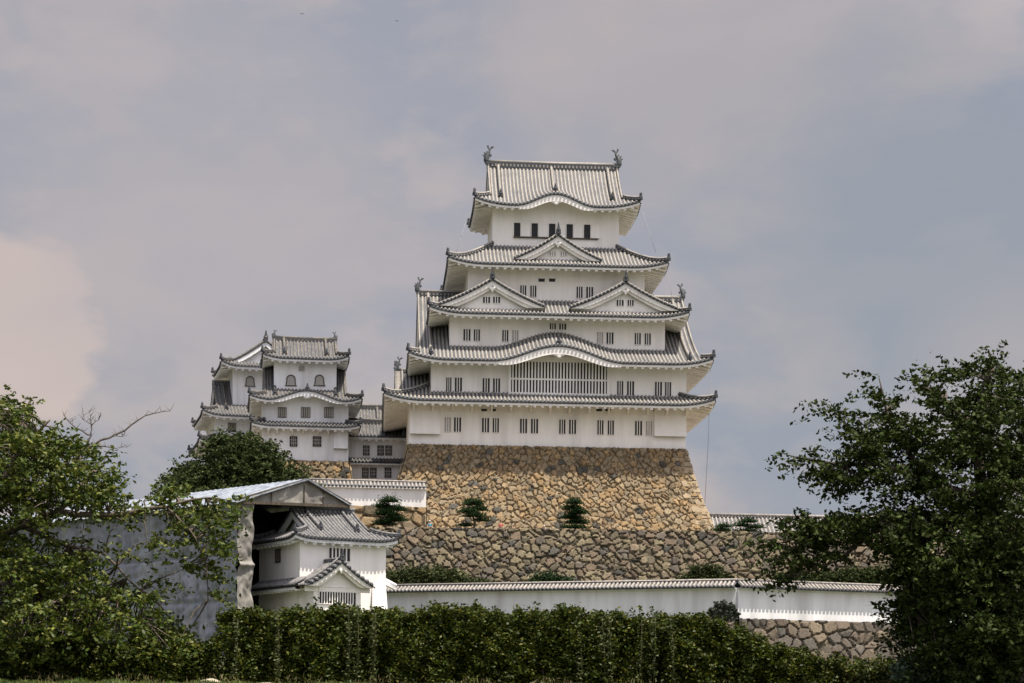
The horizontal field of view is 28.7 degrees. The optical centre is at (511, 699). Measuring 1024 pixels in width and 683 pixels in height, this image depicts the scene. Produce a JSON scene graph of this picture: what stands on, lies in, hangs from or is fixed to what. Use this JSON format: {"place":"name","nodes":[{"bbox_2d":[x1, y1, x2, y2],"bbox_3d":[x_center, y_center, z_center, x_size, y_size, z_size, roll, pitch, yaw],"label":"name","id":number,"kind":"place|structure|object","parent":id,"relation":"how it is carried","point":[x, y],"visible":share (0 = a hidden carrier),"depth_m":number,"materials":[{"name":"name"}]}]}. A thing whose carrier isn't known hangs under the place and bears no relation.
{"place":"outdoors","nodes":[
{"label":"outdoors","id":0,"kind":"place"},
{"bbox_2d":[0,478,352,655],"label":"scaffold shed","id":1,"kind":"structure","parent":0,"point":[271,503],"depth_m":176.79,"materials":[{"name":"grey metal"}]},
{"bbox_2d":[187,330,271,459],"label":"keep","id":2,"kind":"structure","parent":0,"point":[234,378],"depth_m":253.53,"materials":[{"name":"white paint"}]},
{"bbox_2d":[228,423,235,431],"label":"window","id":3,"kind":"structure","parent":2,"relation":"in","point":[229,424],"depth_m":251.89,"materials":[{"name":"grey wood"}]},
{"bbox_2d":[245,376,254,386],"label":"arched window","id":4,"kind":"structure","parent":2,"relation":"in","point":[249,380],"depth_m":253.87,"materials":[{"name":"grey wood"}]},
{"bbox_2d":[251,506,400,612],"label":"corner turret","id":5,"kind":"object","parent":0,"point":[326,555],"visible":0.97,"depth_m":173.49,"materials":[{"name":"white paint"}]},
{"bbox_2d":[275,549,280,562],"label":"window","id":6,"kind":"structure","parent":5,"relation":"in","point":[277,551],"depth_m":174.97,"materials":[{"name":"brown wood"}]},
{"bbox_2d":[318,586,356,604],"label":"window","id":7,"kind":"structure","parent":5,"relation":"in","point":[350,598],"depth_m":169.86,"materials":[{"name":"white paint"}]},
{"bbox_2d":[328,547,350,561],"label":"window","id":8,"kind":"structure","parent":5,"relation":"in","point":[333,552],"depth_m":172.79,"materials":[{"name":"white paint"}]},
{"bbox_2d":[309,478,425,506],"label":"castle wall","id":9,"kind":"structure","parent":0,"point":[359,492],"depth_m":210.58,"materials":[{"name":"white paint"}]},
{"bbox_2d":[356,404,381,418],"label":"corridor","id":10,"kind":"object","parent":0,"point":[372,411],"visible":0.06,"depth_m":260.90,"materials":[{"name":"grey tile"}]},
{"bbox_2d":[0,0,1023,517],"label":"sky","id":11,"kind":"structure","parent":0,"point":[830,188],"materials":[{"name":"grey"}]},
{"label":"upper terrace","id":12,"kind":"structure","parent":0,"visible":0},
{"bbox_2d":[285,460,352,478],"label":"keep stone base","id":13,"kind":"object","parent":12,"relation":"on","point":[333,469],"visible":0.1,"depth_m":235.00,"materials":[{"name":"beige stone"}]},
{"bbox_2d":[246,330,363,461],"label":"castle keep","id":14,"kind":"structure","parent":13,"relation":"on","point":[303,404],"depth_m":235.44,"materials":[{"name":"white paint"}]},
{"bbox_2d":[278,407,286,417],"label":"window","id":15,"kind":"structure","parent":14,"relation":"in","point":[282,411],"depth_m":234.73,"materials":[{"name":"grey wood"}]},
{"bbox_2d":[285,375,296,385],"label":"arched window","id":16,"kind":"structure","parent":14,"relation":"in","point":[290,380],"depth_m":236.52,"materials":[{"name":"grey wood"}]},
{"bbox_2d":[290,436,296,446],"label":"window","id":17,"kind":"structure","parent":14,"relation":"in","point":[293,439],"depth_m":234.73,"materials":[{"name":"grey wood"}]},
{"bbox_2d":[298,365,304,371],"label":"window","id":18,"kind":"structure","parent":14,"relation":"in","point":[300,367],"depth_m":236.69,"materials":[{"name":"paint"}]},
{"bbox_2d":[301,407,309,417],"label":"window","id":19,"kind":"structure","parent":14,"relation":"in","point":[305,411],"depth_m":235.14,"materials":[{"name":"grey wood"}]},
{"bbox_2d":[313,436,320,446],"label":"window","id":20,"kind":"structure","parent":14,"relation":"in","point":[316,439],"depth_m":235.19,"materials":[{"name":"grey wood"}]},
{"bbox_2d":[314,375,324,385],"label":"arched window","id":21,"kind":"structure","parent":14,"relation":"in","point":[319,379],"depth_m":236.98,"materials":[{"name":"grey wood"}]},
{"bbox_2d":[324,407,333,417],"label":"window","id":22,"kind":"structure","parent":14,"relation":"in","point":[328,411],"depth_m":235.54,"materials":[{"name":"grey wood"}]},
{"bbox_2d":[350,505,426,527],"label":"wall footing","id":23,"kind":"object","parent":12,"relation":"on","point":[417,518],"depth_m":210.72,"materials":[{"name":"stone"}]},
{"bbox_2d":[366,492,414,526],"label":"pine tree","id":24,"kind":"object","parent":12,"relation":"on","point":[392,517],"visible":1,"depth_m":207.12,"materials":[{"name":"green plant"}]},
{"bbox_2d":[455,496,491,527],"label":"pine tree","id":25,"kind":"object","parent":12,"relation":"on","point":[474,510],"visible":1,"depth_m":207.86,"materials":[{"name":"green plant"}]},
{"bbox_2d":[397,443,714,531],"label":"keep stone base","id":26,"kind":"object","parent":12,"relation":"on","point":[533,487],"visible":0.51,"depth_m":220.68,"materials":[{"name":"beige stone"}]},
{"bbox_2d":[348,418,405,479],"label":"linking corridor","id":27,"kind":"object","parent":26,"relation":"on","point":[375,451],"visible":0.45,"depth_m":239.89,"materials":[{"name":"white paint"}]},
{"bbox_2d":[362,468,368,477],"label":"window","id":28,"kind":"structure","parent":27,"relation":"in","point":[365,471],"depth_m":239.77,"materials":[{"name":"brown wood"}]},
{"bbox_2d":[363,445,369,455],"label":"window","id":29,"kind":"structure","parent":27,"relation":"in","point":[366,448],"depth_m":239.77,"materials":[{"name":"brown wood"}]},
{"bbox_2d":[370,468,376,477],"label":"window","id":30,"kind":"structure","parent":27,"relation":"in","point":[373,471],"depth_m":239.89,"materials":[{"name":"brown wood"}]},
{"bbox_2d":[377,445,383,455],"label":"window","id":31,"kind":"structure","parent":27,"relation":"in","point":[380,448],"depth_m":240.01,"materials":[{"name":"brown wood"}]},
{"bbox_2d":[384,468,390,477],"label":"window","id":32,"kind":"structure","parent":27,"relation":"in","point":[387,470],"depth_m":240.07,"materials":[{"name":"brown wood"}]},
{"bbox_2d":[385,445,391,455],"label":"window","id":33,"kind":"structure","parent":27,"relation":"in","point":[388,448],"depth_m":240.07,"materials":[{"name":"brown wood"}]},
{"bbox_2d":[381,145,717,494],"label":"castle keep","id":34,"kind":"structure","parent":26,"relation":"on","point":[545,317],"depth_m":223.96,"materials":[{"name":"white paint"}]},
{"bbox_2d":[444,417,450,431],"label":"window","id":35,"kind":"structure","parent":34,"relation":"in","point":[447,420],"depth_m":221.21,"materials":[{"name":"white paint"}]},
{"bbox_2d":[446,377,451,391],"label":"window","id":36,"kind":"structure","parent":34,"relation":"in","point":[448,379],"depth_m":221.81,"materials":[{"name":"white paint"}]},
{"bbox_2d":[453,417,461,431],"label":"window","id":37,"kind":"structure","parent":34,"relation":"in","point":[457,421],"depth_m":221.27,"materials":[{"name":"white paint"}]},
{"bbox_2d":[454,377,462,391],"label":"window","id":38,"kind":"structure","parent":34,"relation":"in","point":[457,380],"depth_m":221.86,"materials":[{"name":"white paint"}]},
{"bbox_2d":[463,329,470,340],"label":"window","id":39,"kind":"structure","parent":34,"relation":"in","point":[466,332],"depth_m":224.04,"materials":[{"name":"white paint"}]},
{"bbox_2d":[473,329,480,341],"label":"window","id":40,"kind":"structure","parent":34,"relation":"in","point":[476,332],"depth_m":224.15,"materials":[{"name":"white paint"}]},
{"bbox_2d":[481,417,489,432],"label":"window","id":41,"kind":"structure","parent":34,"relation":"in","point":[485,421],"depth_m":221.48,"materials":[{"name":"white paint"}]},
{"bbox_2d":[482,378,489,392],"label":"window","id":42,"kind":"structure","parent":34,"relation":"in","point":[485,381],"depth_m":222.08,"materials":[{"name":"white paint"}]},
{"bbox_2d":[492,418,498,432],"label":"window","id":43,"kind":"structure","parent":34,"relation":"in","point":[495,421],"depth_m":221.59,"materials":[{"name":"white paint"}]},
{"bbox_2d":[492,378,500,392],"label":"window","id":44,"kind":"structure","parent":34,"relation":"in","point":[496,383],"depth_m":222.19,"materials":[{"name":"white paint"}]},
{"bbox_2d":[502,329,508,341],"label":"window","id":45,"kind":"structure","parent":34,"relation":"in","point":[505,333],"depth_m":224.31,"materials":[{"name":"white paint"}]},
{"bbox_2d":[512,330,518,341],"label":"window","id":46,"kind":"structure","parent":34,"relation":"in","point":[515,333],"depth_m":224.42,"materials":[{"name":"white paint"}]},
{"bbox_2d":[513,222,530,236],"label":"window","id":47,"kind":"structure","parent":34,"relation":"in","point":[519,229],"depth_m":229.47,"materials":[{"name":"white paint"}]},
{"bbox_2d":[519,418,527,433],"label":"window","id":48,"kind":"structure","parent":34,"relation":"in","point":[523,422],"depth_m":221.75,"materials":[{"name":"white paint"}]},
{"bbox_2d":[520,285,526,295],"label":"window","id":49,"kind":"structure","parent":34,"relation":"in","point":[523,288],"depth_m":226.79,"materials":[{"name":"white paint"}]},
{"bbox_2d":[530,285,536,297],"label":"window","id":50,"kind":"structure","parent":34,"relation":"in","point":[533,288],"depth_m":226.85,"materials":[{"name":"white paint"}]},
{"bbox_2d":[530,418,538,433],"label":"window","id":51,"kind":"structure","parent":34,"relation":"in","point":[534,423],"depth_m":221.86,"materials":[{"name":"white paint"}]},
{"bbox_2d":[531,222,547,236],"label":"window","id":52,"kind":"structure","parent":34,"relation":"in","point":[540,229],"depth_m":229.63,"materials":[{"name":"white paint"}]},
{"bbox_2d":[549,323,556,329],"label":"window","id":53,"kind":"structure","parent":34,"relation":"in","point":[552,326],"depth_m":224.70,"materials":[{"name":"white paint"}]},
{"bbox_2d":[548,223,564,236],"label":"window","id":54,"kind":"structure","parent":34,"relation":"in","point":[552,227],"depth_m":229.80,"materials":[{"name":"white paint"}]},
{"bbox_2d":[508,357,609,395],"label":"lattice window","id":55,"kind":"structure","parent":34,"relation":"in","point":[539,375],"depth_m":222.46,"materials":[{"name":"white paint"}]},
{"bbox_2d":[559,419,565,433],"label":"window","id":56,"kind":"structure","parent":34,"relation":"in","point":[562,422],"depth_m":222.08,"materials":[{"name":"white paint"}]},
{"bbox_2d":[559,323,566,329],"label":"window","id":57,"kind":"structure","parent":34,"relation":"in","point":[562,326],"depth_m":224.81,"materials":[{"name":"white paint"}]},
{"bbox_2d":[568,419,576,434],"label":"window","id":58,"kind":"structure","parent":34,"relation":"in","point":[572,424],"depth_m":222.13,"materials":[{"name":"white paint"}]},
{"bbox_2d":[566,223,582,237],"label":"window","id":59,"kind":"structure","parent":34,"relation":"in","point":[573,230],"depth_m":229.91,"materials":[{"name":"white paint"}]},
{"bbox_2d":[576,286,582,298],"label":"window","id":60,"kind":"structure","parent":34,"relation":"in","point":[579,289],"depth_m":227.24,"materials":[{"name":"white paint"}]},
{"bbox_2d":[586,286,593,298],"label":"window","id":61,"kind":"structure","parent":34,"relation":"in","point":[589,289],"depth_m":227.29,"materials":[{"name":"white paint"}]},
{"bbox_2d":[583,224,599,238],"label":"window","id":62,"kind":"structure","parent":34,"relation":"in","point":[589,231],"depth_m":230.03,"materials":[{"name":"white paint"}]},
{"bbox_2d":[596,332,603,343],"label":"window","id":63,"kind":"structure","parent":34,"relation":"in","point":[599,335],"depth_m":225.08,"materials":[{"name":"white paint"}]},
{"bbox_2d":[597,420,603,434],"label":"window","id":64,"kind":"structure","parent":34,"relation":"in","point":[600,423],"depth_m":222.41,"materials":[{"name":"white paint"}]},
{"bbox_2d":[606,332,613,344],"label":"window","id":65,"kind":"structure","parent":34,"relation":"in","point":[609,335],"depth_m":225.14,"materials":[{"name":"white paint"}]},
{"bbox_2d":[607,420,613,434],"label":"window","id":66,"kind":"structure","parent":34,"relation":"in","point":[610,423],"depth_m":222.46,"materials":[{"name":"white paint"}]},
{"bbox_2d":[616,380,623,395],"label":"window","id":67,"kind":"structure","parent":34,"relation":"in","point":[620,384],"depth_m":223.11,"materials":[{"name":"white paint"}]},
{"bbox_2d":[626,381,634,395],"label":"window","id":68,"kind":"structure","parent":34,"relation":"in","point":[630,387],"depth_m":223.22,"materials":[{"name":"white paint"}]},
{"bbox_2d":[634,332,640,344],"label":"window","id":69,"kind":"structure","parent":34,"relation":"in","point":[637,336],"depth_m":225.36,"materials":[{"name":"white paint"}]},
{"bbox_2d":[634,420,642,435],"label":"window","id":70,"kind":"structure","parent":34,"relation":"in","point":[638,426],"depth_m":222.68,"materials":[{"name":"white paint"}]},
{"bbox_2d":[644,333,650,344],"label":"window","id":71,"kind":"structure","parent":34,"relation":"in","point":[647,336],"depth_m":225.47,"materials":[{"name":"white paint"}]},
{"bbox_2d":[645,421,652,435],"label":"window","id":72,"kind":"structure","parent":34,"relation":"in","point":[648,424],"depth_m":222.79,"materials":[{"name":"white paint"}]},
{"bbox_2d":[654,381,662,396],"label":"window","id":73,"kind":"structure","parent":34,"relation":"in","point":[658,385],"depth_m":223.44,"materials":[{"name":"white paint"}]},
{"bbox_2d":[664,381,671,396],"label":"window","id":74,"kind":"structure","parent":34,"relation":"in","point":[667,385],"depth_m":223.49,"materials":[{"name":"white paint"}]},
{"bbox_2d":[555,496,593,529],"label":"pine tree","id":75,"kind":"object","parent":12,"relation":"on","point":[574,516],"visible":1,"depth_m":208.11,"materials":[{"name":"green plant"}]},
{"bbox_2d":[705,522,735,531],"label":"pine tree","id":76,"kind":"object","parent":12,"relation":"on","point":[722,527],"visible":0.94,"depth_m":212.81,"materials":[{"name":"green plant"}]},
{"bbox_2d":[730,515,765,531],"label":"pine tree","id":77,"kind":"object","parent":12,"relation":"on","point":[747,526],"visible":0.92,"depth_m":213.47,"materials":[{"name":"green plant"}]},
{"bbox_2d":[710,513,960,532],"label":"wall","id":78,"kind":"structure","parent":12,"relation":"on","point":[729,518],"depth_m":265.85,"materials":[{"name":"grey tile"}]},
{"bbox_3d":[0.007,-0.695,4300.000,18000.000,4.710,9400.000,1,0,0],"label":"ground","id":79,"kind":"structure","parent":0,"visible":0},
{"bbox_2d":[0,628,226,682],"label":"overgrown hedge","id":80,"kind":"object","parent":79,"relation":"on","point":[95,668],"visible":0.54,"depth_m":45.07,"materials":[{"name":"green plant"}]},
{"bbox_2d":[0,384,253,677],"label":"cherry tree","id":81,"kind":"object","parent":79,"relation":"on","point":[40,598],"visible":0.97,"depth_m":45.02,"materials":[{"name":"green plant"}]},
{"bbox_2d":[0,677,584,682],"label":"grass","id":82,"kind":"structure","parent":79,"relation":"on","point":[78,680],"depth_m":40.05,"materials":[{"name":"green plant"}]},
{"bbox_2d":[17,671,904,682],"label":"tall weeds","id":83,"kind":"object","parent":79,"relation":"on","point":[129,678],"visible":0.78,"depth_m":43.66,"materials":[{"name":"green plant"}]},
{"bbox_2d":[212,596,825,682],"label":"hedge","id":84,"kind":"object","parent":79,"relation":"on","point":[435,642],"visible":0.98,"depth_m":44.58,"materials":[{"name":"green plant"}]},
{"bbox_2d":[230,617,242,681],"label":"climbing vine","id":85,"kind":"object","parent":84,"relation":"attached to","point":[234,650],"visible":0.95,"depth_m":44.31,"materials":[{"name":"green plant"}]},
{"bbox_2d":[269,607,282,681],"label":"climbing vine","id":86,"kind":"object","parent":84,"relation":"attached to","point":[278,658],"visible":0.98,"depth_m":44.30,"materials":[{"name":"green plant"}]},
{"bbox_2d":[342,606,353,682],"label":"climbing vine","id":87,"kind":"object","parent":84,"relation":"attached to","point":[348,649],"visible":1,"depth_m":44.32,"materials":[{"name":"green plant"}]},
{"bbox_2d":[350,607,362,682],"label":"climbing vine","id":88,"kind":"object","parent":84,"relation":"attached to","point":[358,648],"visible":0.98,"depth_m":44.32,"materials":[{"name":"green plant"}]},
{"bbox_2d":[367,619,377,681],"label":"climbing vine","id":89,"kind":"object","parent":84,"relation":"attached to","point":[373,634],"visible":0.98,"depth_m":44.31,"materials":[{"name":"green plant"}]},
{"bbox_2d":[368,611,379,682],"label":"climbing vine","id":90,"kind":"object","parent":84,"relation":"attached to","point":[373,644],"visible":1,"depth_m":44.31,"materials":[{"name":"green plant"}]},
{"bbox_2d":[574,638,583,682],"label":"climbing vine","id":91,"kind":"object","parent":84,"relation":"attached to","point":[580,674],"visible":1,"depth_m":44.31,"materials":[{"name":"green plant"}]},
{"bbox_2d":[598,616,609,682],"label":"climbing vine","id":92,"kind":"object","parent":84,"relation":"attached to","point":[603,637],"visible":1,"depth_m":44.32,"materials":[{"name":"green plant"}]},
{"bbox_2d":[604,614,617,682],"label":"climbing vine","id":93,"kind":"object","parent":84,"relation":"attached to","point":[610,644],"visible":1,"depth_m":44.30,"materials":[{"name":"green plant"}]},
{"bbox_2d":[632,615,646,682],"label":"climbing vine","id":94,"kind":"object","parent":84,"relation":"attached to","point":[638,660],"visible":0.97,"depth_m":44.31,"materials":[{"name":"green plant"}]},
{"bbox_2d":[648,611,658,682],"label":"climbing vine","id":95,"kind":"object","parent":84,"relation":"attached to","point":[655,639],"visible":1,"depth_m":44.32,"materials":[{"name":"green plant"}]},
{"bbox_2d":[665,612,678,682],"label":"climbing vine","id":96,"kind":"object","parent":84,"relation":"attached to","point":[672,646],"visible":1,"depth_m":44.31,"materials":[{"name":"green plant"}]},
{"bbox_2d":[707,599,741,621],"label":"spiky shrub","id":97,"kind":"object","parent":79,"relation":"on","point":[722,608],"visible":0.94,"depth_m":119.89,"materials":[{"name":"green plant"}]},
{"bbox_2d":[689,618,947,662],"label":"stone footing","id":98,"kind":"object","parent":79,"relation":"on","point":[848,639],"visible":0.1,"depth_m":182.92,"materials":[{"name":"beige stone"}]},
{"bbox_2d":[386,578,899,622],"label":"castle wall","id":99,"kind":"structure","parent":98,"relation":"on","point":[824,601],"depth_m":184.18,"materials":[{"name":"paint"}]},
{"bbox_2d":[726,339,1023,682],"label":"broadleaf tree","id":100,"kind":"object","parent":79,"relation":"on","point":[974,602],"visible":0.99,"depth_m":41.07,"materials":[{"name":"green plant"}]},
{"bbox_2d":[813,650,972,682],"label":"hedge","id":101,"kind":"object","parent":79,"relation":"on","point":[840,668],"visible":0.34,"depth_m":45.26,"materials":[{"name":"green plant"}]},
{"bbox_2d":[886,643,993,682],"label":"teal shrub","id":102,"kind":"object","parent":79,"relation":"on","point":[911,676],"visible":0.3,"depth_m":41.33,"materials":[{"name":"green plant"}]},
{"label":"middle terrace","id":103,"kind":"structure","parent":0,"visible":0},
{"bbox_2d":[150,425,325,496],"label":"leafy tree","id":104,"kind":"object","parent":103,"relation":"on","point":[255,460],"visible":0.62,"depth_m":202.73,"materials":[{"name":"green plant"}]},
{"bbox_2d":[386,559,498,583],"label":"shrub","id":105,"kind":"object","parent":103,"relation":"on","point":[419,575],"visible":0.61,"depth_m":198.42,"materials":[{"name":"green plant"}]},
{"bbox_2d":[524,568,575,581],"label":"shrub","id":106,"kind":"object","parent":103,"relation":"on","point":[546,577],"visible":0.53,"depth_m":199.63,"materials":[{"name":"green plant"}]},
{"bbox_2d":[366,526,984,581],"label":"stone terrace wall","id":107,"kind":"structure","parent":103,"relation":"on","point":[506,555],"depth_m":205.46,"materials":[{"name":"beige stone"}]},
{"bbox_2d":[675,559,739,578],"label":"shrub","id":108,"kind":"object","parent":103,"relation":"on","point":[697,572],"visible":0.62,"depth_m":199.68,"materials":[{"name":"green plant"}]},
{"bbox_2d":[772,561,892,583],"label":"shrub","id":109,"kind":"object","parent":103,"relation":"on","point":[858,575],"visible":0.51,"depth_m":198.34,"materials":[{"name":"green plant"}]}
]}

